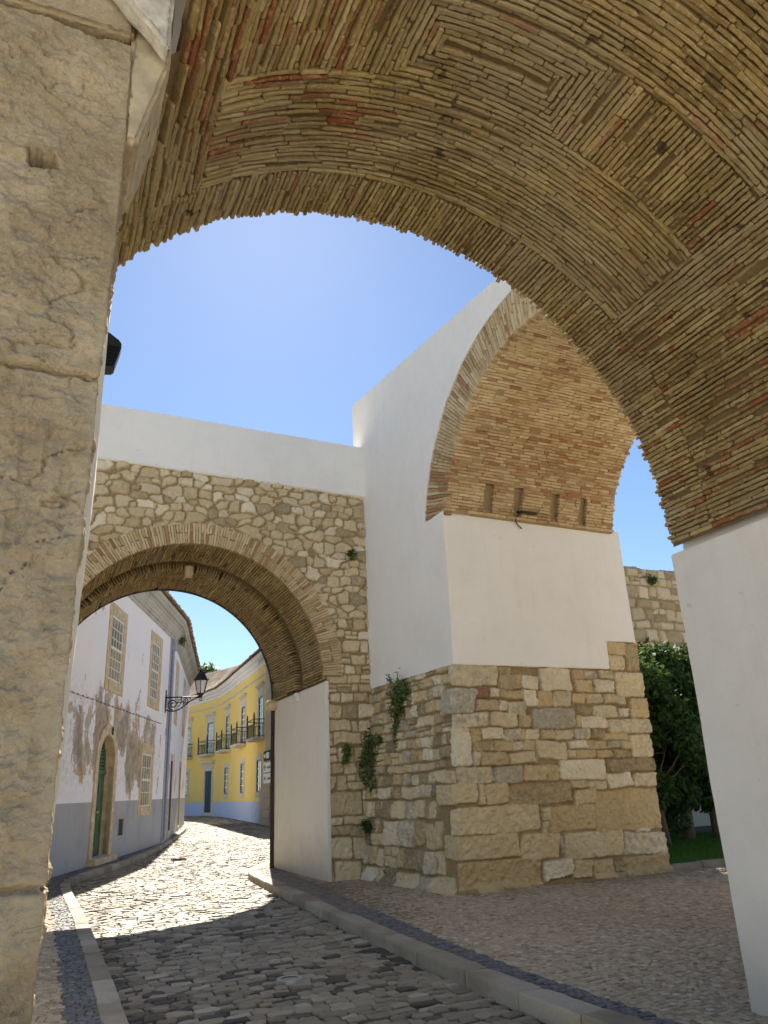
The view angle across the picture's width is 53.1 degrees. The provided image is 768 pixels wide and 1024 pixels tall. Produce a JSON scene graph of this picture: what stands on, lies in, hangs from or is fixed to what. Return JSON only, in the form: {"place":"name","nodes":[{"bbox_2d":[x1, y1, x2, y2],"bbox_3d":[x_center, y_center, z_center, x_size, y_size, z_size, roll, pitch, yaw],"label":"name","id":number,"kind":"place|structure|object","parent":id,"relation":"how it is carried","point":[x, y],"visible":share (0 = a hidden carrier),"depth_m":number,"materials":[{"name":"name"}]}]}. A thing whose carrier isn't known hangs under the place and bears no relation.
{"place":"outdoors","nodes":[
{"label":"outdoors","id":0,"kind":"place"},
{"bbox_2d":[32,880,66,1023],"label":"pavement","id":1,"kind":"structure","parent":0,"point":[48,969],"depth_m":7.23,"materials":[{"name":"stone"}]},
{"bbox_2d":[36,875,99,1022],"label":"pavement bed","id":2,"kind":"object","parent":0,"point":[87,975],"visible":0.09,"depth_m":7.46,"materials":[{"name":"stone"}]},
{"bbox_2d":[47,878,103,1023],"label":"basalt paving strip","id":3,"kind":"object","parent":2,"relation":"on","point":[74,977],"visible":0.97,"depth_m":7.93,"materials":[{"name":"grey stone"}]},
{"bbox_2d":[0,0,175,1023],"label":"stone pillar","id":4,"kind":"structure","parent":2,"relation":"on","point":[83,84],"depth_m":3.14,"materials":[{"name":"stone"}]},
{"bbox_2d":[49,826,182,879],"bbox_3d":[-9.253,12.861,30.028,1.394,0.188,27.662,1,-20,-9],"label":"basalt paving strip","id":5,"kind":"object","parent":2,"relation":"on","point":[85,869],"visible":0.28,"depth_m":20.30,"materials":[{"name":"grey stone"}]},
{"bbox_2d":[49,591,200,876],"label":"white house","id":6,"kind":"structure","parent":2,"relation":"on","point":[122,786],"depth_m":24.16,"materials":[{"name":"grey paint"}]},
{"bbox_2d":[92,742,106,855],"bbox_3d":[-8.183,8.027,21.741,0.100,3.195,1.640,-1,-20,-4],"label":"door","id":7,"kind":"structure","parent":6,"relation":"in","point":[96,837],"depth_m":22.06,"materials":[{"name":"green paint"}]},
{"bbox_2d":[104,602,127,696],"bbox_3d":[-8.157,4.186,23.344,0.566,2.600,2.004,4,-21,-17],"label":"window frame","id":8,"kind":"structure","parent":6,"relation":"in","point":[118,619],"depth_m":23.34,"materials":[{"name":"stone"}]},
{"bbox_2d":[137,743,154,815],"bbox_3d":[-8.336,9.334,26.836,0.585,2.360,1.938,4,-21,-18],"label":"window frame","id":9,"kind":"structure","parent":6,"relation":"in","point":[147,750],"depth_m":26.86,"materials":[{"name":"stone"}]},
{"bbox_2d":[147,630,162,710],"bbox_3d":[-8.525,5.913,28.523,0.545,2.730,1.947,4,-21,-17],"label":"window frame","id":10,"kind":"structure","parent":6,"relation":"in","point":[156,648],"depth_m":28.54,"materials":[{"name":"stone"}]},
{"bbox_2d":[168,761,172,829],"bbox_3d":[-9.081,11.991,32.527,0.058,2.760,1.300,1,-20,-11],"label":"door","id":11,"kind":"structure","parent":6,"relation":"in","point":[171,761],"depth_m":32.53,"materials":[{"name":"paint"}]},
{"bbox_2d":[174,661,179,725],"bbox_3d":[-9.398,8.189,34.677,0.366,2.750,1.917,4,-21,-18],"label":"window frame","id":12,"kind":"structure","parent":6,"relation":"in","point":[177,664],"depth_m":34.68,"materials":[{"name":"stone"}]},
{"bbox_2d":[177,767,180,825],"bbox_3d":[-10.276,14.210,38.410,0.058,2.750,1.300,1,-20,-11],"label":"door","id":13,"kind":"structure","parent":6,"relation":"in","point":[180,767],"depth_m":38.38,"materials":[{"name":"brown paint"}]},
{"bbox_2d":[179,635,186,646],"bbox_3d":[-8.721,5.639,33.360,0.391,0.492,0.648,6,-22,-23],"label":"wall tuft","id":14,"kind":"object","parent":6,"relation":"attached to","point":[182,640],"visible":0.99,"depth_m":33.30,"materials":[{"name":"green plant"}]},
{"bbox_2d":[181,678,185,737],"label":"window frame","id":15,"kind":"structure","parent":6,"relation":"in","point":[184,690],"depth_m":40.56,"materials":[{"name":"stone"}]},
{"bbox_2d":[165,668,208,712],"bbox_3d":[-7.757,7.094,30.526,1.679,1.680,0.666,-5,-20,7],"label":"wall lantern","id":16,"kind":"object","parent":6,"relation":"attached to","point":[201,680],"depth_m":30.33,"materials":[{"name":"black metal"}]},
{"bbox_2d":[78,404,373,881],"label":"stone gate","id":17,"kind":"structure","parent":2,"relation":"on","point":[257,534],"depth_m":16.16,"materials":[{"name":"stone"}]},
{"bbox_2d":[287,688,298,701],"bbox_3d":[-2.067,4.143,17.336,0.124,0.319,0.684,6,-22,-23],"label":"wall fitting","id":18,"kind":"object","parent":17,"relation":"attached to","point":[295,696],"depth_m":17.07,"materials":[{"name":"white paint"}]},
{"bbox_2d":[341,743,352,764],"bbox_3d":[-0.737,4.797,15.220,0.251,0.443,0.226,6,-22,-23],"label":"wall tuft","id":19,"kind":"object","parent":17,"relation":"attached to","point":[347,749],"visible":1,"depth_m":15.19,"materials":[{"name":"green plant"}]},
{"bbox_2d":[346,548,357,560],"bbox_3d":[-0.706,0.930,16.699,0.190,0.306,0.261,-18,-25,37],"label":"wall tuft","id":20,"kind":"object","parent":17,"relation":"attached to","point":[350,552],"visible":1,"depth_m":16.70,"materials":[{"name":"green plant"}]},
{"bbox_2d":[43,0,767,1016],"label":"archway","id":21,"kind":"object","parent":2,"relation":"on","point":[589,178],"visible":0.82,"depth_m":5.59,"materials":[{"name":"brick"}]},
{"bbox_2d":[104,332,121,374],"bbox_3d":[-1.581,-0.922,4.462,0.095,0.234,0.132,6,-22,-23],"label":"flood lamp","id":22,"kind":"object","parent":21,"relation":"attached to","point":[114,347],"visible":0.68,"depth_m":4.41,"materials":[{"name":"black metal"}]},
{"bbox_2d":[184,648,270,825],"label":"yellow house","id":23,"kind":"structure","parent":0,"point":[229,733],"depth_m":54.47,"materials":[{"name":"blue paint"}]},
{"bbox_2d":[185,768,189,798],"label":"window frame","id":24,"kind":"structure","parent":23,"relation":"in","point":[187,771],"depth_m":63.51,"materials":[{"name":"white paint"}]},
{"bbox_2d":[187,718,192,756],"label":"window frame","id":25,"kind":"structure","parent":23,"relation":"in","point":[190,720],"depth_m":64.76,"materials":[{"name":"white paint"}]},
{"bbox_2d":[204,771,211,812],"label":"door","id":26,"kind":"structure","parent":23,"relation":"in","point":[208,773],"depth_m":59.96,"materials":[{"name":"teal paint"}]},
{"bbox_2d":[204,712,215,753],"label":"window frame","id":27,"kind":"structure","parent":23,"relation":"in","point":[210,731],"depth_m":61.31,"materials":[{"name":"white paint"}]},
{"bbox_2d":[223,762,228,797],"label":"window frame","id":28,"kind":"structure","parent":23,"relation":"in","point":[226,766],"depth_m":55.71,"materials":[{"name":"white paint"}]},
{"bbox_2d":[223,704,230,748],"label":"window frame","id":29,"kind":"structure","parent":23,"relation":"in","point":[227,724],"depth_m":56.88,"materials":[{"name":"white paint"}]},
{"bbox_2d":[239,758,244,797],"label":"window frame","id":30,"kind":"structure","parent":23,"relation":"in","point":[242,762],"depth_m":49.99,"materials":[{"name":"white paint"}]},
{"bbox_2d":[238,693,246,742],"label":"window frame","id":31,"kind":"structure","parent":23,"relation":"in","point":[242,698],"depth_m":51.16,"materials":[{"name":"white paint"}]},
{"bbox_2d":[255,753,261,796],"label":"window frame","id":32,"kind":"structure","parent":23,"relation":"in","point":[259,757],"depth_m":45.32,"materials":[{"name":"white paint"}]},
{"bbox_2d":[255,681,264,736],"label":"window frame","id":33,"kind":"structure","parent":23,"relation":"in","point":[260,687],"depth_m":46.13,"materials":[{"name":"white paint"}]},
{"bbox_2d":[263,762,269,772],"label":"direction sign","id":34,"kind":"object","parent":23,"relation":"attached to","point":[266,766],"visible":0.82,"depth_m":42.68,"materials":[{"name":"white paint"}]},
{"bbox_2d":[263,773,269,783],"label":"direction sign","id":35,"kind":"object","parent":23,"relation":"attached to","point":[266,777],"visible":0.86,"depth_m":42.45,"materials":[{"name":"white paint"}]},
{"bbox_2d":[264,750,270,760],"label":"direction sign","id":36,"kind":"object","parent":23,"relation":"attached to","point":[266,755],"visible":0.81,"depth_m":42.74,"materials":[{"name":"paint"}]},
{"bbox_2d":[71,816,545,1023],"bbox_3d":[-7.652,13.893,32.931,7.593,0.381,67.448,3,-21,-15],"label":"road","id":37,"kind":"structure","parent":0,"point":[337,977],"depth_m":8.80,"materials":[{"name":"beige stone"}]},
{"bbox_2d":[276,975,302,984],"bbox_3d":[-0.920,4.561,7.481,0.262,0.038,0.262,6,-22,-23],"label":"ground light","id":38,"kind":"object","parent":37,"relation":"on","point":[293,980],"visible":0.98,"depth_m":7.45,"materials":[{"name":"metal"}]},
{"bbox_2d":[102,210,683,669],"label":"sky","id":39,"kind":"structure","parent":0,"point":[279,323],"materials":[{"name":"blue"}]},
{"bbox_2d":[258,865,767,1023],"bbox_3d":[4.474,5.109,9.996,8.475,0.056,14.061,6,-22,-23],"label":"pavement","id":40,"kind":"structure","parent":0,"point":[593,914],"depth_m":8.37,"materials":[{"name":"stone"}]},
{"bbox_2d":[261,863,682,1023],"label":"basalt paving strip","id":41,"kind":"object","parent":40,"relation":"on","point":[399,926],"visible":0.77,"depth_m":7.71,"materials":[{"name":"grey stone"}]},
{"bbox_2d":[352,278,673,895],"bbox_3d":[3.482,0.838,13.144,5.014,10.487,10.629,6,-22,-23],"label":"bastion","id":42,"kind":"object","parent":40,"relation":"on","point":[520,754],"visible":0.8,"depth_m":14.08,"materials":[{"name":"stone"}]},
{"bbox_2d":[360,819,371,833],"bbox_3d":[-0.323,6.059,14.768,0.267,0.302,0.314,-3,-20,2],"label":"wall tuft","id":43,"kind":"object","parent":42,"relation":"attached to","point":[367,827],"visible":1,"depth_m":14.75,"materials":[{"name":"green plant"}]},
{"bbox_2d":[358,723,382,795],"bbox_3d":[-0.278,4.861,15.153,0.398,1.389,0.772,9,-23,-29],"label":"caper bush","id":44,"kind":"object","parent":42,"relation":"attached to","point":[367,754],"visible":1,"depth_m":15.14,"materials":[{"name":"green plant"}]},
{"bbox_2d":[385,668,411,744],"bbox_3d":[0.244,3.678,14.556,0.375,1.410,0.983,6,-22,-23],"label":"caper bush","id":45,"kind":"object","parent":42,"relation":"attached to","point":[398,695],"visible":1,"depth_m":14.49,"materials":[{"name":"green plant"}]},
{"bbox_2d":[515,510,536,528],"bbox_3d":[2.713,0.136,14.738,0.441,0.367,0.220,7,-22,-25],"label":"flood light","id":46,"kind":"object","parent":42,"relation":"attached to","point":[526,512],"visible":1,"depth_m":14.70,"materials":[{"name":"metal"}]},
{"bbox_2d":[670,858,725,870],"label":"garden kerb","id":47,"kind":"structure","parent":40,"relation":"on","point":[699,864],"depth_m":13.93,"materials":[{"name":"stone"}]},
{"bbox_2d":[667,826,723,863],"bbox_3d":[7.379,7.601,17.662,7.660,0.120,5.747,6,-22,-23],"label":"lawn","id":48,"kind":"structure","parent":0,"point":[705,845],"depth_m":16.37,"materials":[{"name":"green plant"}]},
{"bbox_2d":[635,637,693,817],"bbox_3d":[7.513,6.444,22.323,2.891,5.461,3.295,12,-24,-35],"label":"tree","id":49,"kind":"object","parent":48,"relation":"on","point":[641,644],"visible":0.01,"depth_m":22.88,"materials":[{"name":"green plant"}]},
{"bbox_2d":[623,566,710,826],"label":"city wall","id":50,"kind":"structure","parent":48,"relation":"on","point":[656,613],"depth_m":26.30,"materials":[{"name":"stone"}]},
{"bbox_2d":[648,573,657,584],"bbox_3d":[9.242,2.328,26.505,0.364,0.439,0.468,-18,-25,36],"label":"wall tuft","id":51,"kind":"object","parent":50,"relation":"attached to","point":[653,580],"visible":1,"depth_m":26.46,"materials":[{"name":"green plant"}]},
{"bbox_2d":[639,656,706,846],"bbox_3d":[6.232,5.587,18.128,2.533,4.332,2.652,6,-22,-23],"label":"tree","id":52,"kind":"object","parent":48,"relation":"on","point":[666,723],"visible":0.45,"depth_m":17.75,"materials":[{"name":"green plant"}]},
{"bbox_2d":[638,641,714,841],"bbox_3d":[7.523,5.677,19.449,2.655,4.960,2.892,6,-22,-23],"label":"tree","id":53,"kind":"object","parent":48,"relation":"on","point":[665,656],"visible":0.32,"depth_m":19.07,"materials":[{"name":"green plant"}]},
{"bbox_2d":[658,643,719,839],"bbox_3d":[8.040,5.807,19.879,3.089,4.951,2.058,6,-22,-23],"label":"tree","id":54,"kind":"object","parent":48,"relation":"on","point":[684,657],"visible":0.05,"depth_m":19.94,"materials":[{"name":"green plant"}]},
{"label":"ground","id":55,"kind":"structure","parent":0,"visible":0},
{"bbox_2d":[60,825,185,1023],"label":"kerb","id":56,"kind":"structure","parent":55,"relation":"on","point":[110,1010],"depth_m":9.07,"materials":[{"name":"stone"}]},
{"bbox_2d":[189,662,218,697],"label":"tree","id":57,"kind":"object","parent":55,"relation":"on","point":[207,668],"depth_m":80.08,"materials":[{"name":"green plant"}]},
{"bbox_2d":[248,860,652,1023],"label":"kerb","id":58,"kind":"structure","parent":55,"relation":"on","point":[546,1006],"depth_m":7.15,"materials":[{"name":"stone"}]}
]}

